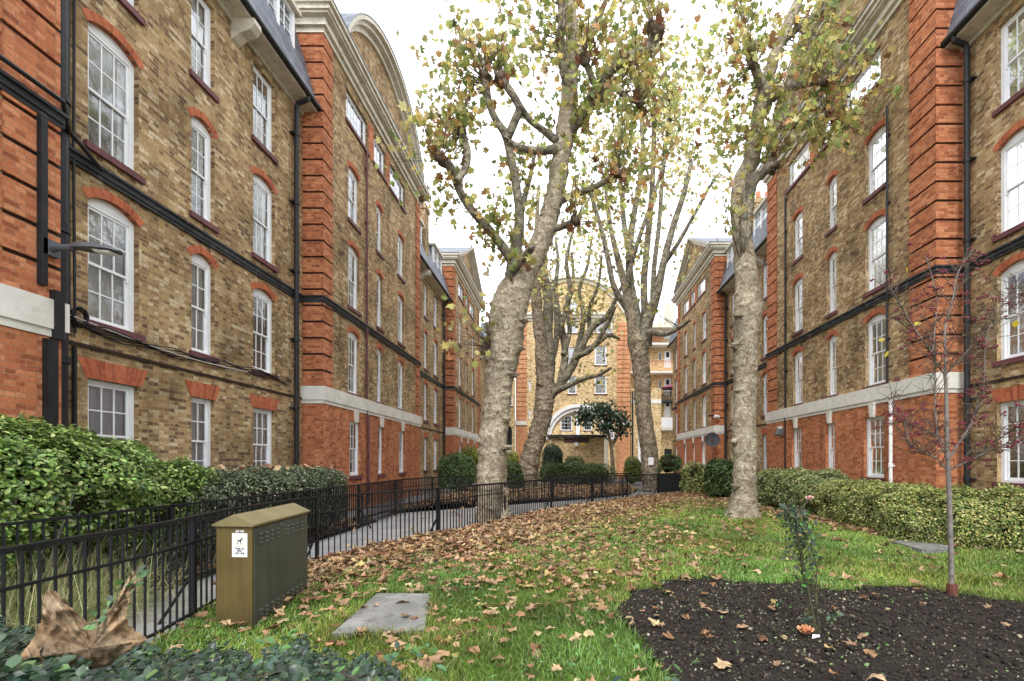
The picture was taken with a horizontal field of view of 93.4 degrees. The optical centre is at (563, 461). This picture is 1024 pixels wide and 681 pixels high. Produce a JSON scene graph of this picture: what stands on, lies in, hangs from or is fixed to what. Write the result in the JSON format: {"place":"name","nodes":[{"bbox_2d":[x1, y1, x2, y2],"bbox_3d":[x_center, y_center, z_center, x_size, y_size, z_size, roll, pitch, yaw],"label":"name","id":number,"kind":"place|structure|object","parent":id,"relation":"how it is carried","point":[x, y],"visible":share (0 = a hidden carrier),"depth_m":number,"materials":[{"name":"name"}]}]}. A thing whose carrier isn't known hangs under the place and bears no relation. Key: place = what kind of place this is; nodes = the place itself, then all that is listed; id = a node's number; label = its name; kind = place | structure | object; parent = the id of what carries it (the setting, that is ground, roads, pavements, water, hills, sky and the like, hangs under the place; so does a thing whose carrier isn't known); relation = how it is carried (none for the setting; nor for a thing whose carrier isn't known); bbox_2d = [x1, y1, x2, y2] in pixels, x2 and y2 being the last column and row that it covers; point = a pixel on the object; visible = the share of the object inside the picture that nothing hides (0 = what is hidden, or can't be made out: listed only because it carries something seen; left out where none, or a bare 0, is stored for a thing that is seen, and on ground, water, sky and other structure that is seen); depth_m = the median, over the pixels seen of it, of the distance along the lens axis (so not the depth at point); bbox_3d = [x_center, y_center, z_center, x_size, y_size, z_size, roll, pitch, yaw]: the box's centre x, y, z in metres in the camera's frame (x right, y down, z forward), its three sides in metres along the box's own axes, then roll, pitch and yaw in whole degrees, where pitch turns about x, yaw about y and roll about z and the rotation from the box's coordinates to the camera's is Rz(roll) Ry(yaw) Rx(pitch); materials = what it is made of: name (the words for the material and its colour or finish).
{"place":"outdoors","nodes":[
{"label":"outdoors","id":0,"kind":"place"},
{"bbox_2d":[33,520,376,628],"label":"bed soil","id":1,"kind":"structure","parent":0,"point":[209,572],"depth_m":7.09,"materials":[{"name":"brown soil"}]},
{"bbox_2d":[0,536,215,637],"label":"ornamental grass","id":2,"kind":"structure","parent":1,"relation":"on","point":[12,611],"depth_m":4.72,"materials":[{"name":"green plant"}]},
{"bbox_2d":[0,412,219,604],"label":"hedge","id":3,"kind":"object","parent":1,"relation":"on","point":[55,471],"visible":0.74,"depth_m":5.21,"materials":[{"name":"green plant"}]},
{"bbox_2d":[128,464,350,568],"bbox_3d":[-5.733,0.820,9.008,1.745,1.576,5.461,0,0,0],"label":"hedge","id":4,"kind":"object","parent":1,"relation":"on","point":[248,481],"visible":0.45,"depth_m":8.16,"materials":[{"name":"green plant"}]},
{"bbox_2d":[205,463,340,471],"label":"hedge top leaves","id":5,"kind":"object","parent":4,"relation":"on","point":[278,467],"visible":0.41,"depth_m":8.71,"materials":[{"name":"green plant"}]},
{"bbox_2d":[35,479,656,643],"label":"path","id":6,"kind":"structure","parent":0,"point":[139,627],"depth_m":10.14,"materials":[{"name":"grey concrete"}]},
{"bbox_2d":[0,473,629,626],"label":"iron railing","id":7,"kind":"object","parent":6,"relation":"on","point":[170,512],"visible":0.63,"depth_m":6.80,"materials":[{"name":"black metal"}]},
{"bbox_2d":[12,483,637,626],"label":"bed leaves","id":8,"kind":"object","parent":6,"relation":"on","point":[203,569],"visible":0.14,"depth_m":19.38,"materials":[{"name":"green plant"}]},
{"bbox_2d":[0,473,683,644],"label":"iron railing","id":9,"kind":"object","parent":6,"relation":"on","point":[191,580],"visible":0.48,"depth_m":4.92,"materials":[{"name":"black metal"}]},
{"bbox_2d":[623,456,641,483],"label":"shrub","id":10,"kind":"object","parent":6,"relation":"on","point":[632,466],"visible":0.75,"depth_m":32.54,"materials":[{"name":"green plant"}]},
{"bbox_2d":[537,16,744,491],"bbox_3d":[4.270,-11.411,25.983,11.278,26.364,6.201,0,0,0],"label":"plane tree","id":11,"kind":"object","parent":6,"relation":"on","point":[641,332],"visible":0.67,"depth_m":25.61,"materials":[{"name":"green plant"}]},
{"bbox_2d":[665,474,680,492],"bbox_3d":[5.610,1.125,25.500,1.160,0.950,1.000,0,0,0],"label":"planter","id":12,"kind":"object","parent":6,"relation":"on","point":[667,482],"visible":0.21,"depth_m":25.00,"materials":[{"name":"black metal"}]},
{"bbox_2d":[657,453,682,472],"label":"shrub","id":13,"kind":"object","parent":12,"relation":"in","point":[668,463],"visible":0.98,"depth_m":25.18,"materials":[{"name":"green plant"}]},
{"bbox_2d":[348,482,477,518],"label":"pavement","id":14,"kind":"structure","parent":0,"point":[399,503],"depth_m":17.72,"materials":[{"name":"grey concrete"}]},
{"bbox_2d":[460,445,477,480],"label":"shrub","id":15,"kind":"object","parent":14,"relation":"on","point":[471,451],"visible":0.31,"depth_m":30.62,"materials":[{"name":"green plant"}]},
{"bbox_2d":[352,478,640,519],"bbox_3d":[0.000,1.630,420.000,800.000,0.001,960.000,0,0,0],"label":"ground","id":16,"kind":"structure","parent":0,"point":[538,483],"depth_m":36.02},
{"bbox_2d":[0,0,485,512],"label":"terrace building","id":17,"kind":"structure","parent":16,"relation":"on","point":[276,279],"depth_m":10.37,"materials":[{"name":"red brick"}]},
{"bbox_2d":[44,239,122,258],"bbox_3d":[-6.210,-2.760,6.200,0.980,0.200,0.260,0,0,0],"label":"street lamp","id":18,"kind":"object","parent":17,"relation":"attached to","point":[54,249],"visible":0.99,"depth_m":6.16,"materials":[{"name":"grey metal"}]},
{"bbox_2d":[77,356,147,440],"bbox_3d":[-7.312,-0.515,7.760,0.245,2.130,1.220,0,0,0],"label":"window","id":19,"kind":"structure","parent":17,"relation":"in","point":[110,405],"depth_m":7.83,"materials":[{"name":"white paint"}]},
{"bbox_2d":[81,187,145,341],"bbox_3d":[-7.312,-3.185,7.760,0.245,2.250,1.095,0,0,0],"label":"window","id":20,"kind":"structure","parent":17,"relation":"in","point":[110,278],"depth_m":7.85,"materials":[{"name":"white paint"}]},
{"bbox_2d":[81,7,145,184],"bbox_3d":[-7.312,-5.895,7.760,0.245,2.250,1.095,0,0,0],"label":"window","id":21,"kind":"structure","parent":17,"relation":"in","point":[124,162],"depth_m":7.94,"materials":[{"name":"white paint"}]},
{"bbox_2d":[117,0,145,25],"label":"window","id":22,"kind":"structure","parent":17,"relation":"in","point":[128,5],"depth_m":8.07,"materials":[{"name":"paint"}]},
{"bbox_2d":[185,379,220,467],"bbox_3d":[-7.312,-0.515,9.670,0.245,2.130,0.960,0,0,0],"label":"window","id":23,"kind":"structure","parent":17,"relation":"in","point":[200,408],"depth_m":9.79,"materials":[{"name":"white paint"}]},
{"bbox_2d":[187,245,219,362],"bbox_3d":[-7.312,-3.185,9.670,0.245,2.250,0.866,0,0,0],"label":"window","id":24,"kind":"structure","parent":17,"relation":"in","point":[200,268],"depth_m":9.79,"materials":[{"name":"white paint"}]},
{"bbox_2d":[187,107,219,233],"bbox_3d":[-7.297,-5.895,9.670,0.215,2.250,0.866,0,0,0],"label":"window","id":25,"kind":"structure","parent":17,"relation":"in","point":[197,124],"depth_m":9.81,"materials":[{"name":"white paint"}]},
{"bbox_2d":[189,0,219,103],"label":"window","id":26,"kind":"structure","parent":17,"relation":"in","point":[200,12],"depth_m":9.84,"materials":[{"name":"white glass"}]},
{"bbox_2d":[249,393,278,466],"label":"window","id":27,"kind":"structure","parent":17,"relation":"in","point":[262,419],"depth_m":11.76,"materials":[{"name":"white glass"}]},
{"bbox_2d":[250,282,278,379],"bbox_3d":[-7.297,-3.185,11.645,0.215,2.250,1.068,0,0,0],"label":"window","id":28,"kind":"structure","parent":17,"relation":"in","point":[256,286],"depth_m":11.85,"materials":[{"name":"white paint"}]},
{"bbox_2d":[251,166,278,272],"bbox_3d":[-7.312,-5.895,11.645,0.245,2.250,1.068,0,0,0],"label":"window","id":29,"kind":"structure","parent":17,"relation":"in","point":[266,196],"depth_m":11.90,"materials":[{"name":"white paint"}]},
{"bbox_2d":[251,65,278,164],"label":"window","id":30,"kind":"structure","parent":17,"relation":"in","point":[267,150],"depth_m":11.86,"materials":[{"name":"white paint"}]},
{"bbox_2d":[347,326,361,397],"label":"window","id":31,"kind":"structure","parent":17,"relation":"in","point":[352,338],"depth_m":15.60,"materials":[{"name":"white paint"}]},
{"bbox_2d":[347,240,361,316],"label":"window","id":32,"kind":"structure","parent":17,"relation":"in","point":[352,259],"depth_m":15.56,"materials":[{"name":"white paint"}]},
{"bbox_2d":[347,161,361,234],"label":"window","id":33,"kind":"structure","parent":17,"relation":"in","point":[352,180],"depth_m":15.54,"materials":[{"name":"white paint"}]},
{"bbox_2d":[349,410,362,479],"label":"window","id":34,"kind":"structure","parent":17,"relation":"in","point":[354,474],"depth_m":15.66,"materials":[{"name":"white paint"}]},
{"bbox_2d":[345,91,369,156],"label":"window","id":35,"kind":"structure","parent":17,"relation":"in","point":[362,142],"depth_m":15.63,"materials":[{"name":"white paint"}]},
{"bbox_2d":[376,343,384,404],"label":"window","id":36,"kind":"structure","parent":17,"relation":"in","point":[379,347],"depth_m":17.73,"materials":[{"name":"white paint"}]},
{"bbox_2d":[376,269,384,333],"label":"window","id":37,"kind":"structure","parent":17,"relation":"in","point":[378,271],"depth_m":17.70,"materials":[{"name":"white paint"}]},
{"bbox_2d":[376,200,384,259],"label":"window","id":38,"kind":"structure","parent":17,"relation":"in","point":[378,203],"depth_m":17.70,"materials":[{"name":"white paint"}]},
{"bbox_2d":[373,140,387,184],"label":"window","id":39,"kind":"structure","parent":17,"relation":"in","point":[378,155],"depth_m":17.79,"materials":[{"name":"white glass"}]},
{"bbox_2d":[377,417,385,476],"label":"window","id":40,"kind":"structure","parent":17,"relation":"in","point":[379,474],"depth_m":17.74,"materials":[{"name":"white paint"}]},
{"bbox_2d":[389,167,406,213],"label":"window","id":41,"kind":"structure","parent":17,"relation":"in","point":[401,188],"depth_m":19.57,"materials":[{"name":"white paint"}]},
{"bbox_2d":[397,357,405,411],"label":"window","id":42,"kind":"structure","parent":17,"relation":"in","point":[400,360],"depth_m":20.09,"materials":[{"name":"white paint"}]},
{"bbox_2d":[397,291,405,348],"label":"window","id":43,"kind":"structure","parent":17,"relation":"in","point":[400,295],"depth_m":20.09,"materials":[{"name":"white paint"}]},
{"bbox_2d":[397,230,405,283],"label":"window","id":44,"kind":"structure","parent":17,"relation":"in","point":[400,234],"depth_m":20.07,"materials":[{"name":"white paint"}]},
{"bbox_2d":[398,422,406,474],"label":"window","id":45,"kind":"structure","parent":17,"relation":"in","point":[401,472],"depth_m":20.09,"materials":[{"name":"white paint"}]},
{"bbox_2d":[540,442,563,467],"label":"shrub","id":46,"kind":"object","parent":16,"relation":"on","point":[552,453],"visible":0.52,"depth_m":34.52,"materials":[{"name":"green plant"}]},
{"bbox_2d":[515,274,632,478],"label":"archway building","id":47,"kind":"structure","parent":16,"relation":"on","point":[569,401],"depth_m":46.00,"materials":[{"name":"brick"}]},
{"bbox_2d":[594,376,607,394],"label":"window","id":48,"kind":"structure","parent":47,"relation":"in","point":[598,390],"depth_m":46.19,"materials":[{"name":"white paint"}]},
{"bbox_2d":[594,346,607,365],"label":"window","id":49,"kind":"structure","parent":47,"relation":"in","point":[599,358],"depth_m":46.19,"materials":[{"name":"white paint"}]},
{"bbox_2d":[547,435,606,463],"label":"brick shed","id":50,"kind":"structure","parent":16,"relation":"on","point":[588,448],"depth_m":40.00,"materials":[{"name":"beige brick"}]},
{"bbox_2d":[570,397,635,476],"bbox_3d":[3.121,-2.025,38.023,5.274,6.394,3.196,0,0,0],"label":"evergreen tree","id":51,"kind":"object","parent":16,"relation":"on","point":[608,422],"visible":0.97,"depth_m":37.73,"materials":[{"name":"green plant"}]},
{"bbox_2d":[666,0,1023,495],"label":"terrace building","id":52,"kind":"structure","parent":16,"relation":"on","point":[934,167],"depth_m":13.08,"materials":[{"name":"brick"}]},
{"bbox_2d":[696,277,704,301],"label":"window","id":53,"kind":"structure","parent":52,"relation":"in","point":[701,287],"depth_m":30.87,"materials":[{"name":"white glass"}]},
{"bbox_2d":[701,393,705,427],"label":"window","id":54,"kind":"structure","parent":52,"relation":"in","point":[704,394],"depth_m":30.29,"materials":[{"name":"white paint"}]},
{"bbox_2d":[701,349,705,386],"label":"window","id":55,"kind":"structure","parent":52,"relation":"in","point":[704,351],"depth_m":30.29,"materials":[{"name":"white paint"}]},
{"bbox_2d":[705,433,719,446],"bbox_3d":[8.362,-1.248,27.293,0.657,0.810,0.890,0,0,-26],"label":"satellite dish","id":56,"kind":"object","parent":52,"relation":"attached to","point":[712,439],"visible":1,"depth_m":27.18,"materials":[{"name":"black metal"}]},
{"bbox_2d":[760,428,766,469],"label":"window","id":57,"kind":"structure","parent":52,"relation":"in","point":[763,430],"depth_m":22.58,"materials":[{"name":"white paint"}]},
{"bbox_2d":[760,369,767,417],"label":"window","id":58,"kind":"structure","parent":52,"relation":"in","point":[765,371],"depth_m":22.58,"materials":[{"name":"white paint"}]},
{"bbox_2d":[760,310,767,360],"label":"window","id":59,"kind":"structure","parent":52,"relation":"in","point":[764,314],"depth_m":22.58,"materials":[{"name":"white paint"}]},
{"bbox_2d":[762,260,767,300],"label":"window","id":60,"kind":"structure","parent":52,"relation":"in","point":[765,263],"depth_m":22.58,"materials":[{"name":"white paint"}]},
{"bbox_2d":[793,418,800,467],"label":"window","id":61,"kind":"structure","parent":52,"relation":"in","point":[797,431],"depth_m":18.15,"materials":[{"name":"white paint"}]},
{"bbox_2d":[791,346,803,406],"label":"window","id":62,"kind":"structure","parent":52,"relation":"in","point":[799,354],"depth_m":18.17,"materials":[{"name":"white paint"}]},
{"bbox_2d":[791,273,803,337],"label":"window","id":63,"kind":"structure","parent":52,"relation":"in","point":[799,283],"depth_m":18.14,"materials":[{"name":"white paint"}]},
{"bbox_2d":[791,206,803,266],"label":"window","id":64,"kind":"structure","parent":52,"relation":"in","point":[798,220],"depth_m":18.12,"materials":[{"name":"white paint"}]},
{"bbox_2d":[785,142,809,194],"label":"window","id":65,"kind":"structure","parent":52,"relation":"in","point":[796,173],"depth_m":18.05,"materials":[{"name":"white glass"}]},
{"bbox_2d":[826,411,834,467],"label":"window","id":66,"kind":"structure","parent":52,"relation":"in","point":[831,426],"depth_m":15.86,"materials":[{"name":"white paint"}]},
{"bbox_2d":[824,246,837,318],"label":"window","id":67,"kind":"structure","parent":52,"relation":"in","point":[833,311],"depth_m":15.85,"materials":[{"name":"white paint"}]},
{"bbox_2d":[824,170,837,237],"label":"window","id":68,"kind":"structure","parent":52,"relation":"in","point":[833,226],"depth_m":15.83,"materials":[{"name":"white paint"}]},
{"bbox_2d":[824,330,838,398],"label":"window","id":69,"kind":"structure","parent":52,"relation":"in","point":[832,334],"depth_m":15.85,"materials":[{"name":"white paint"}]},
{"bbox_2d":[846,49,881,115],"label":"window","id":70,"kind":"structure","parent":52,"relation":"in","point":[860,80],"depth_m":14.11,"materials":[{"name":"white glass"}]},
{"bbox_2d":[860,403,885,481],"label":"window","id":71,"kind":"structure","parent":52,"relation":"in","point":[875,440],"depth_m":13.60,"materials":[{"name":"white paint"}]},
{"bbox_2d":[862,209,885,298],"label":"window","id":72,"kind":"structure","parent":52,"relation":"in","point":[877,229],"depth_m":13.62,"materials":[{"name":"white glass"}]},
{"bbox_2d":[862,118,885,205],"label":"window","id":73,"kind":"structure","parent":52,"relation":"in","point":[877,142],"depth_m":13.62,"materials":[{"name":"white paint"}]},
{"bbox_2d":[862,307,886,389],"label":"window","id":74,"kind":"structure","parent":52,"relation":"in","point":[876,349],"depth_m":13.64,"materials":[{"name":"white paint"}]},
{"bbox_2d":[991,384,1023,488],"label":"window","id":75,"kind":"structure","parent":52,"relation":"in","point":[1012,464],"depth_m":10.17,"materials":[{"name":"white paint"}]},
{"bbox_2d":[991,251,1023,366],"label":"window","id":76,"kind":"structure","parent":52,"relation":"in","point":[1012,347],"depth_m":10.15,"materials":[{"name":"white paint"}]},
{"bbox_2d":[991,118,1023,242],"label":"window","id":77,"kind":"structure","parent":52,"relation":"in","point":[1012,156],"depth_m":10.16,"materials":[{"name":"white glass"}]},
{"bbox_2d":[991,6,1023,117],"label":"window","id":78,"kind":"structure","parent":52,"relation":"in","point":[1012,32],"depth_m":10.17,"materials":[{"name":"white glass"}]},
{"bbox_2d":[481,323,514,454],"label":"corner building","id":79,"kind":"structure","parent":0,"point":[511,436],"depth_m":45.30,"materials":[{"name":"brick"}]},
{"bbox_2d":[392,484,631,511],"bbox_3d":[-0.650,1.570,24.250,9.700,0.001,18.500,0,0,0],"label":"leafy bed","id":80,"kind":"object","parent":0,"point":[434,507],"visible":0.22,"depth_m":18.06,"materials":[{"name":"brown plant"}]},
{"bbox_2d":[435,451,476,490],"bbox_3d":[-5.375,0.461,24.497,2.076,2.026,1.897,0,0,0],"label":"shrub","id":81,"kind":"object","parent":80,"relation":"on","point":[459,464],"visible":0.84,"depth_m":23.91,"materials":[{"name":"green plant"}]},
{"bbox_2d":[507,459,523,487],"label":"shrub","id":82,"kind":"object","parent":80,"relation":"on","point":[514,468],"visible":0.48,"depth_m":26.61,"materials":[{"name":"green plant"}]},
{"bbox_2d":[502,159,643,488],"bbox_3d":[0.391,-8.268,27.857,8.501,20.604,5.914,0,0,0],"label":"plane tree","id":83,"kind":"object","parent":80,"relation":"on","point":[548,390],"visible":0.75,"depth_m":27.56,"materials":[{"name":"grey plant"}]},
{"bbox_2d":[565,455,585,463],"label":"shrub","id":84,"kind":"object","parent":80,"relation":"on","point":[574,458],"visible":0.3,"depth_m":33.12,"materials":[{"name":"green plant"}]},
{"bbox_2d":[537,461,615,484],"bbox_3d":[0.760,0.721,32.010,5.753,1.608,1.863,0,0,0],"label":"hedge","id":85,"kind":"object","parent":80,"relation":"on","point":[552,468],"visible":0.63,"depth_m":31.41,"materials":[{"name":"green plant"}]},
{"bbox_2d":[334,0,815,420],"label":"sky","id":86,"kind":"structure","parent":0,"point":[409,17],"materials":[{"name":"white"}]},
{"bbox_2d":[552,415,602,434],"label":"building","id":87,"kind":"structure","parent":0,"point":[566,426],"depth_m":66.00,"materials":[{"name":"brick"}]},
{"bbox_2d":[137,492,1023,680],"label":"lawn","id":88,"kind":"structure","parent":0,"point":[492,670],"depth_m":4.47,"materials":[{"name":"plant"}]},
{"bbox_2d":[212,503,309,627],"bbox_3d":[-3.226,1.067,5.233,0.422,1.126,1.458,0,0,-7],"label":"utility cabinet","id":89,"kind":"object","parent":88,"relation":"on","point":[261,563],"visible":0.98,"depth_m":4.70,"materials":[{"name":"brown metal"}]},
{"bbox_2d":[0,565,679,680],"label":"shrub","id":90,"kind":"object","parent":88,"relation":"on","point":[301,660],"visible":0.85,"depth_m":1.18,"materials":[{"name":"green plant"}]},
{"bbox_2d":[20,570,147,668],"bbox_3d":[-1.001,0.358,1.038,0.441,0.266,0.091,0,0,18],"label":"dry leaf","id":91,"kind":"object","parent":90,"relation":"on","point":[111,638],"visible":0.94,"depth_m":1.05,"materials":[{"name":"brown plant"}]},
{"bbox_2d":[332,593,429,637],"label":"paving slab","id":92,"kind":"structure","parent":88,"relation":"on","point":[387,611],"depth_m":4.83,"materials":[{"name":"concrete"}]},
{"bbox_2d":[374,0,703,523],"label":"plane tree","id":93,"kind":"object","parent":88,"relation":"on","point":[501,345],"visible":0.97,"depth_m":12.18,"materials":[{"name":"green plant"}]},
{"bbox_2d":[150,491,1023,680],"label":"fallen leaves","id":94,"kind":"object","parent":88,"relation":"on","point":[394,550],"depth_m":8.36,"materials":[{"name":"brown plant"}]},
{"bbox_2d":[152,521,1023,676],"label":"weeds","id":95,"kind":"object","parent":88,"relation":"on","point":[606,658],"visible":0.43,"depth_m":5.37,"materials":[{"name":"green plant"}]},
{"bbox_2d":[679,461,705,492],"bbox_3d":[6.310,0.734,22.993,1.529,1.605,1.468,0,0,0],"label":"shrub","id":96,"kind":"object","parent":88,"relation":"on","point":[692,479],"visible":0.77,"depth_m":22.58,"materials":[{"name":"green plant"}]},
{"bbox_2d":[703,457,732,496],"bbox_3d":[6.727,0.694,20.470,1.528,1.811,1.519,0,0,0],"label":"shrub","id":97,"kind":"object","parent":88,"relation":"on","point":[718,477],"visible":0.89,"depth_m":20.05,"materials":[{"name":"green plant"}]},
{"bbox_2d":[678,0,900,518],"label":"plane tree","id":98,"kind":"object","parent":88,"relation":"on","point":[768,90],"visible":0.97,"depth_m":13.07,"materials":[{"name":"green plant"}]},
{"bbox_2d":[756,466,848,514],"bbox_3d":[7.700,0.881,16.003,2.040,1.460,5.875,0,0,0],"label":"hedge","id":99,"kind":"object","parent":88,"relation":"on","point":[775,487],"visible":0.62,"depth_m":14.54,"materials":[{"name":"green plant"}]},
{"bbox_2d":[809,478,1023,550],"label":"hedge","id":100,"kind":"object","parent":88,"relation":"on","point":[986,518],"visible":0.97,"depth_m":9.09,"materials":[{"name":"green plant"}]},
{"bbox_2d":[892,541,947,553],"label":"paving slab","id":101,"kind":"structure","parent":88,"relation":"on","point":[922,548],"depth_m":8.55,"materials":[{"name":"concrete"}]},
{"bbox_2d":[630,303,673,477],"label":"gallery building","id":102,"kind":"structure","parent":0,"point":[661,362],"depth_m":46.82,"materials":[{"name":"brick"}]},
{"bbox_2d":[664,351,670,367],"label":"door","id":103,"kind":"structure","parent":102,"relation":"in","point":[667,354],"depth_m":47.70,"materials":[{"name":"white paint"}]},
{"bbox_2d":[616,576,1023,680],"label":"soil bed","id":104,"kind":"object","parent":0,"point":[881,664],"visible":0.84,"depth_m":4.25,"materials":[{"name":"black soil"}]},
{"bbox_2d":[766,496,854,647],"bbox_3d":[2.111,0.998,4.224,1.019,1.408,0.427,0,0,-7],"label":"rose bush","id":105,"kind":"object","parent":104,"relation":"on","point":[800,543],"visible":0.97,"depth_m":4.23,"materials":[{"name":"green plant"}]},
{"bbox_2d":[621,574,1023,680],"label":"fallen leaves","id":106,"kind":"object","parent":104,"relation":"on","point":[796,630],"visible":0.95,"depth_m":4.25,"materials":[{"name":"plant"}]},
{"bbox_2d":[867,233,1023,596],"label":"berry sapling","id":107,"kind":"object","parent":104,"relation":"on","point":[951,587],"visible":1,"depth_m":5.31,"materials":[{"name":"red plant"}]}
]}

